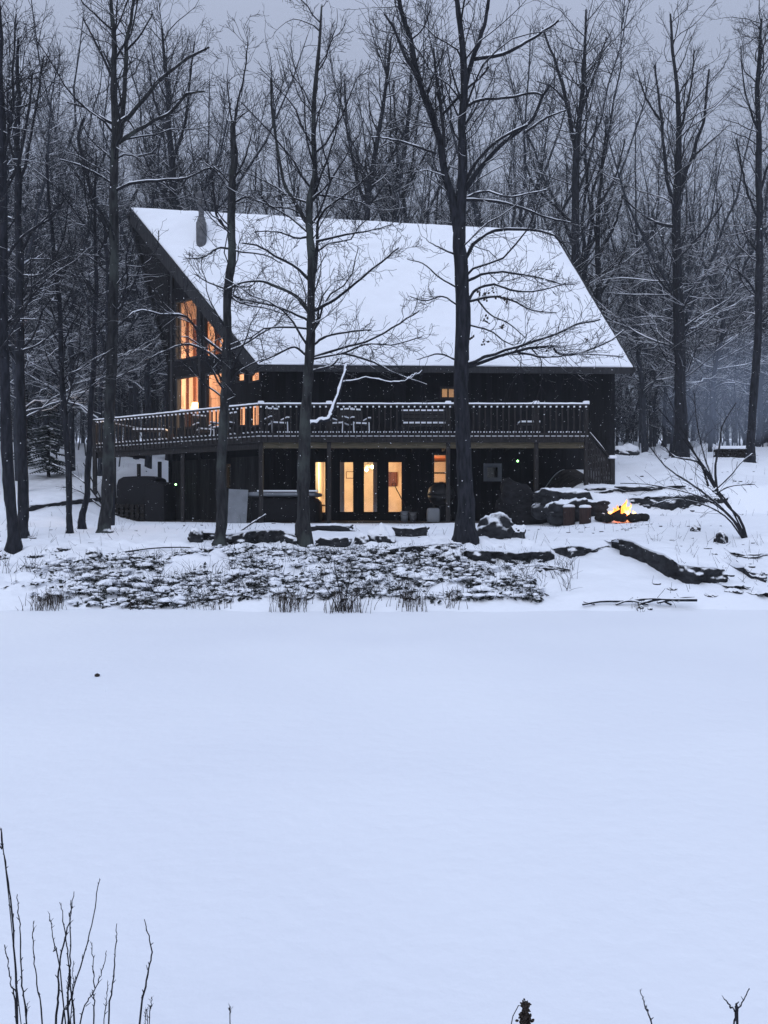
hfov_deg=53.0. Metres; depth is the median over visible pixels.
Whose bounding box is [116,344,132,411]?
sapling
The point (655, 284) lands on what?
bare tree
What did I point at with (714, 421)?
bare tree
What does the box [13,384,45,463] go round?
spruce tree
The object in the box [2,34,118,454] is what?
bare tree
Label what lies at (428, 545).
rock ledge
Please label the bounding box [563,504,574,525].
log stump
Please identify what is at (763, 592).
rock ledge
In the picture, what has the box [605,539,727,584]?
rock slab
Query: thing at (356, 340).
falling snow
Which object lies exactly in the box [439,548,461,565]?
rock
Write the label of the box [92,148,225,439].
bare tree
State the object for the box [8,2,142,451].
bare tree
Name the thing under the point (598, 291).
bare tree
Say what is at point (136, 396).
bare tree
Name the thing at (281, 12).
sky
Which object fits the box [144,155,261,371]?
bare tree
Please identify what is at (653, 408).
bare tree
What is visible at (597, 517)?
fire ring stone
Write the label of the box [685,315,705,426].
sapling
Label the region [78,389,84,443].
bare tree
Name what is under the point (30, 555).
rock
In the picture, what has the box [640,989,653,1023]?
bare shrub
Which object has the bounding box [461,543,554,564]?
rock ledge
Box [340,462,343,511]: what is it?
curtain
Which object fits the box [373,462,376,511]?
curtain
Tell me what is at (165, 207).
bare tree
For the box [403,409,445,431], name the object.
bench
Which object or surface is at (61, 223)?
bare tree
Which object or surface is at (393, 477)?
framed picture
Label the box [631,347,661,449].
sapling
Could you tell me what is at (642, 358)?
bare tree
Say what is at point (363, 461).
door
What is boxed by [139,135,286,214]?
bare tree
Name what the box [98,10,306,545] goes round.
bare tree
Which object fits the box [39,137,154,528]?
bare tree
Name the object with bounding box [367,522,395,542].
rock
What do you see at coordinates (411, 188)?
bare tree
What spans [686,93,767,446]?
bare tree
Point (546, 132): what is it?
bare tree
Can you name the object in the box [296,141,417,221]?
bare tree
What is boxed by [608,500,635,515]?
campfire
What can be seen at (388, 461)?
door
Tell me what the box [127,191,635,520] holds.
house
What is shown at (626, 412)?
sapling
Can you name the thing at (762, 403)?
sapling
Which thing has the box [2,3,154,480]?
bare tree
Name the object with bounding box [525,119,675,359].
bare tree
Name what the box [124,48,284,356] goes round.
bare tree
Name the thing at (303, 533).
bare tree
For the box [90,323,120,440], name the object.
sapling
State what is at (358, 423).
deck chair
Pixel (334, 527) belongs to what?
flat stone
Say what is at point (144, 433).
bare tree
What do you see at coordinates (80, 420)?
sapling
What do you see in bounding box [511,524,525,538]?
rock
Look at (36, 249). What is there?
bare tree
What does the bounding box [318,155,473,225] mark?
bare tree
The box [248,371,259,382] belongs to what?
window
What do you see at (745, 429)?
bare tree
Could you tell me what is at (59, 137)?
bare tree
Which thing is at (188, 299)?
window
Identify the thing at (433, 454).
window
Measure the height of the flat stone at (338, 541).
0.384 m
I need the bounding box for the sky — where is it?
[0,0,767,438]
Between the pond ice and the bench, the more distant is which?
the bench
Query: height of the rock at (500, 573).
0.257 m
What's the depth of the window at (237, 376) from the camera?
28.91 m
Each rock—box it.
[24,553,34,557]
[53,545,70,551]
[86,546,101,558]
[188,527,203,542]
[202,529,214,539]
[354,532,368,544]
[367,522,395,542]
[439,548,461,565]
[476,512,513,538]
[493,572,511,580]
[495,477,546,524]
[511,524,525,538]
[531,487,592,519]
[543,497,587,525]
[586,499,609,516]
[615,443,639,454]
[666,586,677,590]
[690,524,700,531]
[704,592,718,596]
[707,493,728,503]
[714,529,727,543]
[724,588,743,593]
[746,590,761,594]
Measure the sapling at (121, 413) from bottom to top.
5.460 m
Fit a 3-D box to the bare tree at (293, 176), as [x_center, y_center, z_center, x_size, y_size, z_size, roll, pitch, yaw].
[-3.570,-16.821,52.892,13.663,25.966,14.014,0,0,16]
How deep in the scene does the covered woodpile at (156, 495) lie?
27.98 m
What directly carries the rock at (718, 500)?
on the ground
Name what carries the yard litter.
on the ground
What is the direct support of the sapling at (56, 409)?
on the ground
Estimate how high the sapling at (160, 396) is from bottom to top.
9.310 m
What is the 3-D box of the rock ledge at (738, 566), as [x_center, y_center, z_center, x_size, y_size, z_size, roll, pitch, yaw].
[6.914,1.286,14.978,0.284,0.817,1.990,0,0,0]
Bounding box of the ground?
[0,438,767,611]
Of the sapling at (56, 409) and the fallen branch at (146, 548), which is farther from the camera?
the sapling at (56, 409)
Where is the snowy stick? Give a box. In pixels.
[240,514,265,530]
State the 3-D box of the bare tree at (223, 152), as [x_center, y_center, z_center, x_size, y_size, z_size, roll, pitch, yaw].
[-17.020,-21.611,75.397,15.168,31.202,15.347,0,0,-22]
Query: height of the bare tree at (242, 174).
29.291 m
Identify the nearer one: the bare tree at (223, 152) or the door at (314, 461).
the door at (314, 461)
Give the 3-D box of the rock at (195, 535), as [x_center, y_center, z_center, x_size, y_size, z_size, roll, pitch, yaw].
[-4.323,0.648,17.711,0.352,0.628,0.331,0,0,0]
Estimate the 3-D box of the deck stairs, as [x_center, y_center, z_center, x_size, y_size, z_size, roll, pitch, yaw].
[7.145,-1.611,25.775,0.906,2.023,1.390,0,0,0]
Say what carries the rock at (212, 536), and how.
on the ground
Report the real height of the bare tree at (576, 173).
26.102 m
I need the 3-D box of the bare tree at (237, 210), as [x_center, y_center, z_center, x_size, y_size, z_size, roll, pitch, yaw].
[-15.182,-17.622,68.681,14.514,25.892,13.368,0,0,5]
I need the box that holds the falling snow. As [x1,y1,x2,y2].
[0,0,763,714]
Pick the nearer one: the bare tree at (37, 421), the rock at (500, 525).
the rock at (500, 525)
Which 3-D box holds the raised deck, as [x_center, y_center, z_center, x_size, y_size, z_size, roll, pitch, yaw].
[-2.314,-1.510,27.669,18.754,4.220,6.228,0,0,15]
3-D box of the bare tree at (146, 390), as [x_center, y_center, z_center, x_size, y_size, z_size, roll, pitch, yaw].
[-10.391,-11.332,37.478,12.427,18.821,10.752,0,0,37]
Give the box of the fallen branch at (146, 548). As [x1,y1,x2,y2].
[125,546,207,552]
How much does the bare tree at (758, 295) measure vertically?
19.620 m
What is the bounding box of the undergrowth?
[0,538,587,609]
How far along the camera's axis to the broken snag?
22.47 m
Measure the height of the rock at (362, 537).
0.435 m
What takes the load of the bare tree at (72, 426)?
on the ground
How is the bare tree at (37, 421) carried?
on the ground
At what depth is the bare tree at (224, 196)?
65.66 m
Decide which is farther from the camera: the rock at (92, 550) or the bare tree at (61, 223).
the bare tree at (61, 223)
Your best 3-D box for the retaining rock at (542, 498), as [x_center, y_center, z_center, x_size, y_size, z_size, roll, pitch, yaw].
[5.640,-0.239,24.574,2.088,1.121,1.540,0,0,0]
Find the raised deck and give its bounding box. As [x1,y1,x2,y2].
[93,401,589,522]
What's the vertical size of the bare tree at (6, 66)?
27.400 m
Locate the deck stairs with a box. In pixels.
[583,432,616,484]
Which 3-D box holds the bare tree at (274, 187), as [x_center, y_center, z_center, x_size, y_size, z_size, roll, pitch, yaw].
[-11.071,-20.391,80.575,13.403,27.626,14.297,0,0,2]
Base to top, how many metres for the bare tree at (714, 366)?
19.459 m
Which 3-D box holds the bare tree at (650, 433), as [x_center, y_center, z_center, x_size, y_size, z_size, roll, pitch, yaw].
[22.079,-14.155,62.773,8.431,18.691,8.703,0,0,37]
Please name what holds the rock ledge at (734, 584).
on the ground
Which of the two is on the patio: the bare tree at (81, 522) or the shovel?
the shovel
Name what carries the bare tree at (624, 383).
on the ground
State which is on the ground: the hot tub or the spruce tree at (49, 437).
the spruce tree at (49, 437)
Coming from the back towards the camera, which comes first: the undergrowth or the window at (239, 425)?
the window at (239, 425)
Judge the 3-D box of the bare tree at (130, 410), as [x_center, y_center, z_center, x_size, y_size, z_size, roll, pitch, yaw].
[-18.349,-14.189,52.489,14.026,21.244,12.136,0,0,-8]
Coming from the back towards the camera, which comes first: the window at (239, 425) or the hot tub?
the window at (239, 425)
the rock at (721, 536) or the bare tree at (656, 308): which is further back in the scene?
the bare tree at (656, 308)
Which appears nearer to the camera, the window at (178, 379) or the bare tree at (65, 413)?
the bare tree at (65, 413)
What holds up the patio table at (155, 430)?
on the raised deck
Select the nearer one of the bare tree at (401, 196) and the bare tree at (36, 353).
the bare tree at (36, 353)
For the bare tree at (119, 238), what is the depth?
73.10 m
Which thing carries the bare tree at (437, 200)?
on the ground
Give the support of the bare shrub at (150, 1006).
on the shore
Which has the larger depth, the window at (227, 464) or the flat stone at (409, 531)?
the window at (227, 464)
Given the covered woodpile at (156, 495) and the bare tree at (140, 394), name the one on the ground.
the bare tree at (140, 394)
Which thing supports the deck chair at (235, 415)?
on the raised deck
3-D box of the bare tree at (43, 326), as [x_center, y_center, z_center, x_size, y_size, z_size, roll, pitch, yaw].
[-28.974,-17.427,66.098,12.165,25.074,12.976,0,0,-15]
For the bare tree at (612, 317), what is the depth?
72.92 m
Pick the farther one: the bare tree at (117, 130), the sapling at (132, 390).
the sapling at (132, 390)
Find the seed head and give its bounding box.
[511,998,533,1023]
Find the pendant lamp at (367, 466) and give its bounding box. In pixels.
[364,464,372,471]
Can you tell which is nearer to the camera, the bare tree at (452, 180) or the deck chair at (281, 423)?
the deck chair at (281, 423)
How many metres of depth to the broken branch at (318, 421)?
16.30 m
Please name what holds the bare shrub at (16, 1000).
on the shore
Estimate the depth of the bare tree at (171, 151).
40.92 m
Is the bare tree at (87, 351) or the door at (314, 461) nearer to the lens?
the door at (314, 461)
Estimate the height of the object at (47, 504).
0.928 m
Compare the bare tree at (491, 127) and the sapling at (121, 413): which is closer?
the sapling at (121, 413)
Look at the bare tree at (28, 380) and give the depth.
41.97 m
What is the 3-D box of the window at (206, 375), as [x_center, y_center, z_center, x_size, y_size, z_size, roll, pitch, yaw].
[-6.480,-4.309,29.743,1.184,2.205,0.125,0,0,37]
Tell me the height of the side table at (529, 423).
0.560 m
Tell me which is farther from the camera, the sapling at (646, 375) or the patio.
the sapling at (646, 375)
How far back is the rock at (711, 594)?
13.09 m
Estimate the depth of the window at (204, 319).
30.10 m
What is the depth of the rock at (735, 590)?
13.28 m
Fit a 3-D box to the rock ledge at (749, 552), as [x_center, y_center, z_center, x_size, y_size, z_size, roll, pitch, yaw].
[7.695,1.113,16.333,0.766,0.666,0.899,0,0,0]
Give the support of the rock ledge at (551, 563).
on the ground
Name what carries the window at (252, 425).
in the house
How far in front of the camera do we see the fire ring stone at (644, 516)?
22.21 m
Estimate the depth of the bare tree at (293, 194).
44.93 m
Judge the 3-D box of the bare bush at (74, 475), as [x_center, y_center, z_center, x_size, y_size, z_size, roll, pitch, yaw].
[-11.381,-1.065,28.344,2.503,1.903,0.866,0,0,0]
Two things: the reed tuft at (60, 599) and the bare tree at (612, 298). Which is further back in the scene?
the bare tree at (612, 298)
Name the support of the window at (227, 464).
in the house
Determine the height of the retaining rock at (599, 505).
0.640 m
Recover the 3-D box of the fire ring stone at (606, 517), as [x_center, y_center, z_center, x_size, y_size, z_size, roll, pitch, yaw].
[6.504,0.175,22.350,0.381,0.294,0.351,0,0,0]
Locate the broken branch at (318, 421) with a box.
[310,363,421,424]
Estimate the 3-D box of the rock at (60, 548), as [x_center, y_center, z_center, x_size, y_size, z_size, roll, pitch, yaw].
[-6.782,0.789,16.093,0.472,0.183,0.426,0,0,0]
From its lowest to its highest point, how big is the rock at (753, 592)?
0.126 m
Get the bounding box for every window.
[174,298,197,361]
[176,374,197,429]
[203,315,216,355]
[205,371,221,427]
[226,463,230,489]
[236,372,244,382]
[236,402,245,426]
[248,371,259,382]
[249,402,258,426]
[432,453,445,484]
[440,387,453,398]
[483,463,501,480]
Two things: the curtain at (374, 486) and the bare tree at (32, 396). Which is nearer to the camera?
the curtain at (374, 486)
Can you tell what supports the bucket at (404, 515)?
on the patio
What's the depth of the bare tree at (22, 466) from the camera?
18.22 m
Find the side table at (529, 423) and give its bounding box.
[517,421,540,432]
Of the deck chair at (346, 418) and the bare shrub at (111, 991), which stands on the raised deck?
the deck chair at (346, 418)
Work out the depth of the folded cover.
25.54 m
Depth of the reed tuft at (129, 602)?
12.83 m
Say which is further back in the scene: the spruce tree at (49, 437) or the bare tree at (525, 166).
the bare tree at (525, 166)
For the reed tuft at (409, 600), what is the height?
0.489 m
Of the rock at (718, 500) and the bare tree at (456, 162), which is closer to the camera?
the rock at (718, 500)
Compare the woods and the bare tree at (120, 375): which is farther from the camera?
the woods
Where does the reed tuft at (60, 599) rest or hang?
on the pond ice
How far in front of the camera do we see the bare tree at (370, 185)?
42.96 m
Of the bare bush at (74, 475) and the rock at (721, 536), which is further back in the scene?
the bare bush at (74, 475)
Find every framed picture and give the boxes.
[346,471,352,478]
[389,472,397,485]
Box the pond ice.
[0,608,767,1023]
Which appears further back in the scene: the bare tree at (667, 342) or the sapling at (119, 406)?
the bare tree at (667, 342)
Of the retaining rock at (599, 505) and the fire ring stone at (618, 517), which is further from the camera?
the retaining rock at (599, 505)
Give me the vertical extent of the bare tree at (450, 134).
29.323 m
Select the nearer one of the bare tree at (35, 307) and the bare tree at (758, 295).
the bare tree at (758, 295)
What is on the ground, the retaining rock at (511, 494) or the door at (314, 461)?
the retaining rock at (511, 494)
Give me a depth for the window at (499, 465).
28.50 m
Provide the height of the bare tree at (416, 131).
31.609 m
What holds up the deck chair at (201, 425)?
on the raised deck
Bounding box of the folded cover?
[228,489,247,522]
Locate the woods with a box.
[0,194,767,445]
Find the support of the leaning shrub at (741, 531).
on the ground
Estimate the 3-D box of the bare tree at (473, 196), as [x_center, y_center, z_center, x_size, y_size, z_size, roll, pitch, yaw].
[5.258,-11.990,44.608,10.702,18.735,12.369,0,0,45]
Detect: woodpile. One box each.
[115,476,175,521]
[712,446,745,457]
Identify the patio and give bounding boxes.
[167,469,583,523]
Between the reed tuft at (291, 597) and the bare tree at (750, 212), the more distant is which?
the bare tree at (750, 212)
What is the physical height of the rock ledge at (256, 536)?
0.714 m
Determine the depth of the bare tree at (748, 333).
57.44 m
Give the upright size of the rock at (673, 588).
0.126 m
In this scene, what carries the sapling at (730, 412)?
on the ground
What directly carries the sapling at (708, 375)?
on the ground
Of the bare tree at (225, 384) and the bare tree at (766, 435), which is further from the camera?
the bare tree at (766, 435)
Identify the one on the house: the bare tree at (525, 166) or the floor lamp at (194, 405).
the floor lamp at (194, 405)
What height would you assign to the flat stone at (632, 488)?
0.249 m
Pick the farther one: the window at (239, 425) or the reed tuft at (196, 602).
the window at (239, 425)
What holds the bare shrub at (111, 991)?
on the shore
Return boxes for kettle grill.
[427,482,454,521]
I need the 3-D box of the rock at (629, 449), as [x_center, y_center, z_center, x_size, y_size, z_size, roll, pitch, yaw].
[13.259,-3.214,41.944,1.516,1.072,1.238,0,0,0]
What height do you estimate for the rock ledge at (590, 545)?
0.725 m
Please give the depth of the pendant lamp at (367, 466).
30.50 m
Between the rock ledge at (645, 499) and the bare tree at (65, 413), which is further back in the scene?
the rock ledge at (645, 499)
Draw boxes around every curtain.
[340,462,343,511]
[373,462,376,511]
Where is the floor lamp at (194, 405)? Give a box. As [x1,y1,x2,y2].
[190,402,197,408]
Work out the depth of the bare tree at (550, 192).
45.57 m
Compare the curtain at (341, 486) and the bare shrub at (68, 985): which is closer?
the bare shrub at (68, 985)
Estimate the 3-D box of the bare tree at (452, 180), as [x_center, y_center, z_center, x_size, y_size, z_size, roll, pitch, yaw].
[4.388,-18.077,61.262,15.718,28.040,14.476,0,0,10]
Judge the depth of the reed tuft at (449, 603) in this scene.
12.71 m
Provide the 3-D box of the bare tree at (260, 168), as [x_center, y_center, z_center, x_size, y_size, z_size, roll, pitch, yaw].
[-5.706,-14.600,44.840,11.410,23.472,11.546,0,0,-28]
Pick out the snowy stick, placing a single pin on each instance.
(251, 523)
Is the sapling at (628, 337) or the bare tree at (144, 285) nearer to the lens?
the sapling at (628, 337)
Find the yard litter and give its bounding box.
[0,453,767,597]
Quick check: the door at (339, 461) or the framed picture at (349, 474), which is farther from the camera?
the framed picture at (349, 474)
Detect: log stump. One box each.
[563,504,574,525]
[579,505,590,523]
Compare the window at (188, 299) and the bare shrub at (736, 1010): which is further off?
the window at (188, 299)
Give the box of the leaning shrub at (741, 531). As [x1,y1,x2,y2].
[620,375,757,538]
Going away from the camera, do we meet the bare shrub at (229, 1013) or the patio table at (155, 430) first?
the bare shrub at (229, 1013)
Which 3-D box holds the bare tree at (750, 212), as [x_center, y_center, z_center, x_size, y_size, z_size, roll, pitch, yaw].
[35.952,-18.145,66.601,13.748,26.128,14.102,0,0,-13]
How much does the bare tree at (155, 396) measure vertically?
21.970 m
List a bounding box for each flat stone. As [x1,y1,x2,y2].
[310,523,354,531]
[315,536,351,546]
[391,526,429,536]
[614,485,685,491]
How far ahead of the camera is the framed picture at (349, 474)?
32.22 m
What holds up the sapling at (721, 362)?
on the ground
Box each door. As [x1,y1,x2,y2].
[313,460,326,513]
[338,460,354,513]
[362,460,378,513]
[387,460,403,513]
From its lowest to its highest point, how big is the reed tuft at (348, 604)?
0.545 m
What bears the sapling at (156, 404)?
on the ground
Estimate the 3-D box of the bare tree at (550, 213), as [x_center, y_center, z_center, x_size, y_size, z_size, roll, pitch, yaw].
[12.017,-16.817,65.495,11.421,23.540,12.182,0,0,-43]
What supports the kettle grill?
on the patio
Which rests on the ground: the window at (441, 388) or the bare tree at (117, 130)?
the bare tree at (117, 130)
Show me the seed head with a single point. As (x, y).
(525, 1016)
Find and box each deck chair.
[193,414,215,436]
[210,411,236,434]
[264,407,289,432]
[333,408,352,432]
[347,408,370,432]
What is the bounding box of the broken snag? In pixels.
[70,118,114,525]
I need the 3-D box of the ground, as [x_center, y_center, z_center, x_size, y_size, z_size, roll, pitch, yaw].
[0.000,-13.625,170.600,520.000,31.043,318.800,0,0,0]
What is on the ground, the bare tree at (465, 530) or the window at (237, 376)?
the bare tree at (465, 530)
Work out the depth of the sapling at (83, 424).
43.56 m
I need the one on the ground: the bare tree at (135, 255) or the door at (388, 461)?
the bare tree at (135, 255)
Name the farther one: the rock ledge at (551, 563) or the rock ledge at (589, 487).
the rock ledge at (589, 487)
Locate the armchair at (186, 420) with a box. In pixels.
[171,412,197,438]
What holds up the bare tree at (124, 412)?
on the ground
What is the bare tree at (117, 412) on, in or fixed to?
on the ground
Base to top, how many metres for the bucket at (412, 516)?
0.330 m
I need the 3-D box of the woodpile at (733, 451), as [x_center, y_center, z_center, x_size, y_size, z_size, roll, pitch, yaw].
[16.300,-2.811,36.000,1.750,0.545,0.620,0,0,0]
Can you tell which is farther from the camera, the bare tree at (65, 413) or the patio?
the patio
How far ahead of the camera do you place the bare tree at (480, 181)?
48.94 m
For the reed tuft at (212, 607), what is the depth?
12.62 m
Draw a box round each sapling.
[39,353,85,458]
[75,367,85,449]
[75,380,85,455]
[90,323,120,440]
[104,357,155,406]
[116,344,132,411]
[116,367,127,466]
[150,365,166,438]
[153,348,163,427]
[615,313,638,401]
[617,379,635,444]
[627,334,668,449]
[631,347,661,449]
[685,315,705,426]
[695,334,727,408]
[704,304,742,403]
[717,371,725,445]
[718,312,759,445]
[718,361,743,445]
[730,383,741,445]
[746,296,767,446]
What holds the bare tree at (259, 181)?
on the ground
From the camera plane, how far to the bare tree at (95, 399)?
57.52 m
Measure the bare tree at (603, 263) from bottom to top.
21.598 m
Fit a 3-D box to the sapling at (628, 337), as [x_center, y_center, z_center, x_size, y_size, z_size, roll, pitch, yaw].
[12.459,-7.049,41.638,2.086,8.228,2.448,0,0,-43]
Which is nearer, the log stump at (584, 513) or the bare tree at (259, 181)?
the log stump at (584, 513)
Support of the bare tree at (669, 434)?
on the ground
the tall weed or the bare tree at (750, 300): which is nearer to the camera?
the tall weed
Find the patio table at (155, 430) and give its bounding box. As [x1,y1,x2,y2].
[133,428,167,441]
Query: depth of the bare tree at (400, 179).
42.09 m
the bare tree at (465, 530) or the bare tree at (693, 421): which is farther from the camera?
the bare tree at (693, 421)
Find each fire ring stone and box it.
[594,512,603,521]
[601,513,613,522]
[613,513,626,521]
[627,513,640,521]
[639,513,648,520]
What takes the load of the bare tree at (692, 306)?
on the ground
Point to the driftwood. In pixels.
(646, 600)
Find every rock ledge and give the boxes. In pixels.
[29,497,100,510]
[187,528,296,544]
[379,540,451,554]
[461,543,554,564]
[517,560,569,571]
[544,539,609,558]
[579,484,625,493]
[626,485,723,510]
[716,555,767,582]
[719,581,750,590]
[726,549,767,558]
[748,588,767,596]
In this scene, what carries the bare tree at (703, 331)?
on the ground
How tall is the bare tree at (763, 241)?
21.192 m
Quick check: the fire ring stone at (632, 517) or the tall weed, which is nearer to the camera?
the tall weed
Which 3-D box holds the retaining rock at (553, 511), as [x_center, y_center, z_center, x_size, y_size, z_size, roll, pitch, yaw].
[5.559,-0.005,23.527,1.321,0.884,0.904,0,0,0]
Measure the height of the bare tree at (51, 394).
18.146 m
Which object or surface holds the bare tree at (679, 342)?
on the ground
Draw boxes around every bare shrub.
[0,828,42,1023]
[48,878,99,1023]
[79,924,116,1023]
[139,919,153,1023]
[228,1003,232,1023]
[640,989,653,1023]
[722,988,749,1023]
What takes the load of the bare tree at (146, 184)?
on the ground
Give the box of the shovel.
[392,483,411,511]
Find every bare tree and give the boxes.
[0,0,98,554]
[0,149,81,407]
[1,0,78,364]
[2,2,54,232]
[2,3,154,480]
[2,9,102,538]
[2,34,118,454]
[2,40,129,452]
[5,89,154,456]
[8,0,223,442]
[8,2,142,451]
[8,23,158,470]
[8,71,137,457]
[8,105,111,388]
[8,112,131,455]
[8,149,107,450]
[9,33,119,447]
[10,111,104,444]
[10,132,119,533]
[11,144,103,426]
[17,32,196,459]
[22,165,104,446]
[23,116,226,475]
[24,70,254,468]
[25,0,237,532]
[25,132,215,440]
[30,0,334,437]
[32,138,164,401]
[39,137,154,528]
[53,187,163,418]
[62,139,187,439]
[65,114,188,399]
[75,82,228,370]
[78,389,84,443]
[80,291,163,441]
[84,39,242,382]
[85,149,226,432]
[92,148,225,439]
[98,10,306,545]
[100,244,162,437]
[107,107,220,402]
[111,0,229,460]
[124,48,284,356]
[125,375,162,439]
[137,108,243,213]
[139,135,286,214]
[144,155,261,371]
[156,161,247,393]
[160,137,264,366]
[163,143,276,214]
[202,0,438,547]
[234,4,369,219]
[256,87,412,221]
[266,161,289,215]
[271,81,430,220]
[291,0,523,224]
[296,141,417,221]
[316,84,503,226]
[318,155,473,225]
[320,135,475,224]
[321,0,428,222]
[322,71,516,225]
[335,130,447,222]
[338,0,636,544]
[344,16,451,223]
[362,142,514,227]
[376,98,568,229]
[379,131,497,219]
[384,0,591,267]
[386,0,652,296]
[392,120,489,225]
[453,33,627,291]
[466,0,722,297]
[473,172,583,236]
[504,164,652,381]
[512,0,648,310]
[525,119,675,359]
[548,80,656,324]
[552,191,658,390]
[567,252,645,390]
[578,41,767,455]
[585,122,767,391]
[586,197,741,446]
[588,84,753,452]
[588,244,667,442]
[590,270,685,442]
[598,116,743,446]
[600,186,706,399]
[601,204,734,443]
[608,0,749,457]
[612,257,710,446]
[613,121,767,392]
[632,227,730,422]
[637,197,761,440]
[647,123,767,451]
[650,121,767,444]
[668,193,767,411]
[683,214,753,431]
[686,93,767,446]
[694,235,763,445]
[697,248,767,445]
[706,0,767,462]
[706,139,767,326]
[707,181,767,442]
[708,224,767,389]
[728,284,765,443]
[749,207,767,283]
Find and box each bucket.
[400,511,408,521]
[409,512,416,521]
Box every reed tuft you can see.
[17,585,69,610]
[128,585,160,609]
[184,595,208,609]
[193,586,239,609]
[269,581,313,612]
[322,579,395,613]
[379,581,432,611]
[442,583,467,609]
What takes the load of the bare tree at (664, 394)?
on the ground
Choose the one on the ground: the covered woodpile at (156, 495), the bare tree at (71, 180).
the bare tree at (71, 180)
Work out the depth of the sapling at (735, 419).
61.15 m
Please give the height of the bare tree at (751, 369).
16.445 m
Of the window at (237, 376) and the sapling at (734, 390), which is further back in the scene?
the sapling at (734, 390)
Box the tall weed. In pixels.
[324,561,369,610]
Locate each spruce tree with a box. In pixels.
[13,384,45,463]
[27,372,76,476]
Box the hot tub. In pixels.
[248,490,321,521]
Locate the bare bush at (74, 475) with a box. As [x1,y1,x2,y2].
[43,459,100,506]
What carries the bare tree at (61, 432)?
on the ground
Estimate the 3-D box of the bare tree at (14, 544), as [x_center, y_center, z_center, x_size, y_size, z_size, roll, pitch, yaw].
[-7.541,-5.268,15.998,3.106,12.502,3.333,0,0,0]
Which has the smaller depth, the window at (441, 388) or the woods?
the window at (441, 388)
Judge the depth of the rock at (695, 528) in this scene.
18.88 m
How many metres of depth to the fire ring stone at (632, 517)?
22.04 m
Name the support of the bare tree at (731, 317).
on the ground
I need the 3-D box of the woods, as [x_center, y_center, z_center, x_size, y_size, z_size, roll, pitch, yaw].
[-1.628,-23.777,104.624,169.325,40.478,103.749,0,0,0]
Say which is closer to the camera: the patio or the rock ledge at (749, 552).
the rock ledge at (749, 552)
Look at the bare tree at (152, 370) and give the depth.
48.12 m
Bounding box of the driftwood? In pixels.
[582,589,696,606]
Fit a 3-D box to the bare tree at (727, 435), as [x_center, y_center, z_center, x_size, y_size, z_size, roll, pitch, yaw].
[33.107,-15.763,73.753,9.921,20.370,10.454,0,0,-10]
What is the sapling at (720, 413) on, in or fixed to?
on the ground

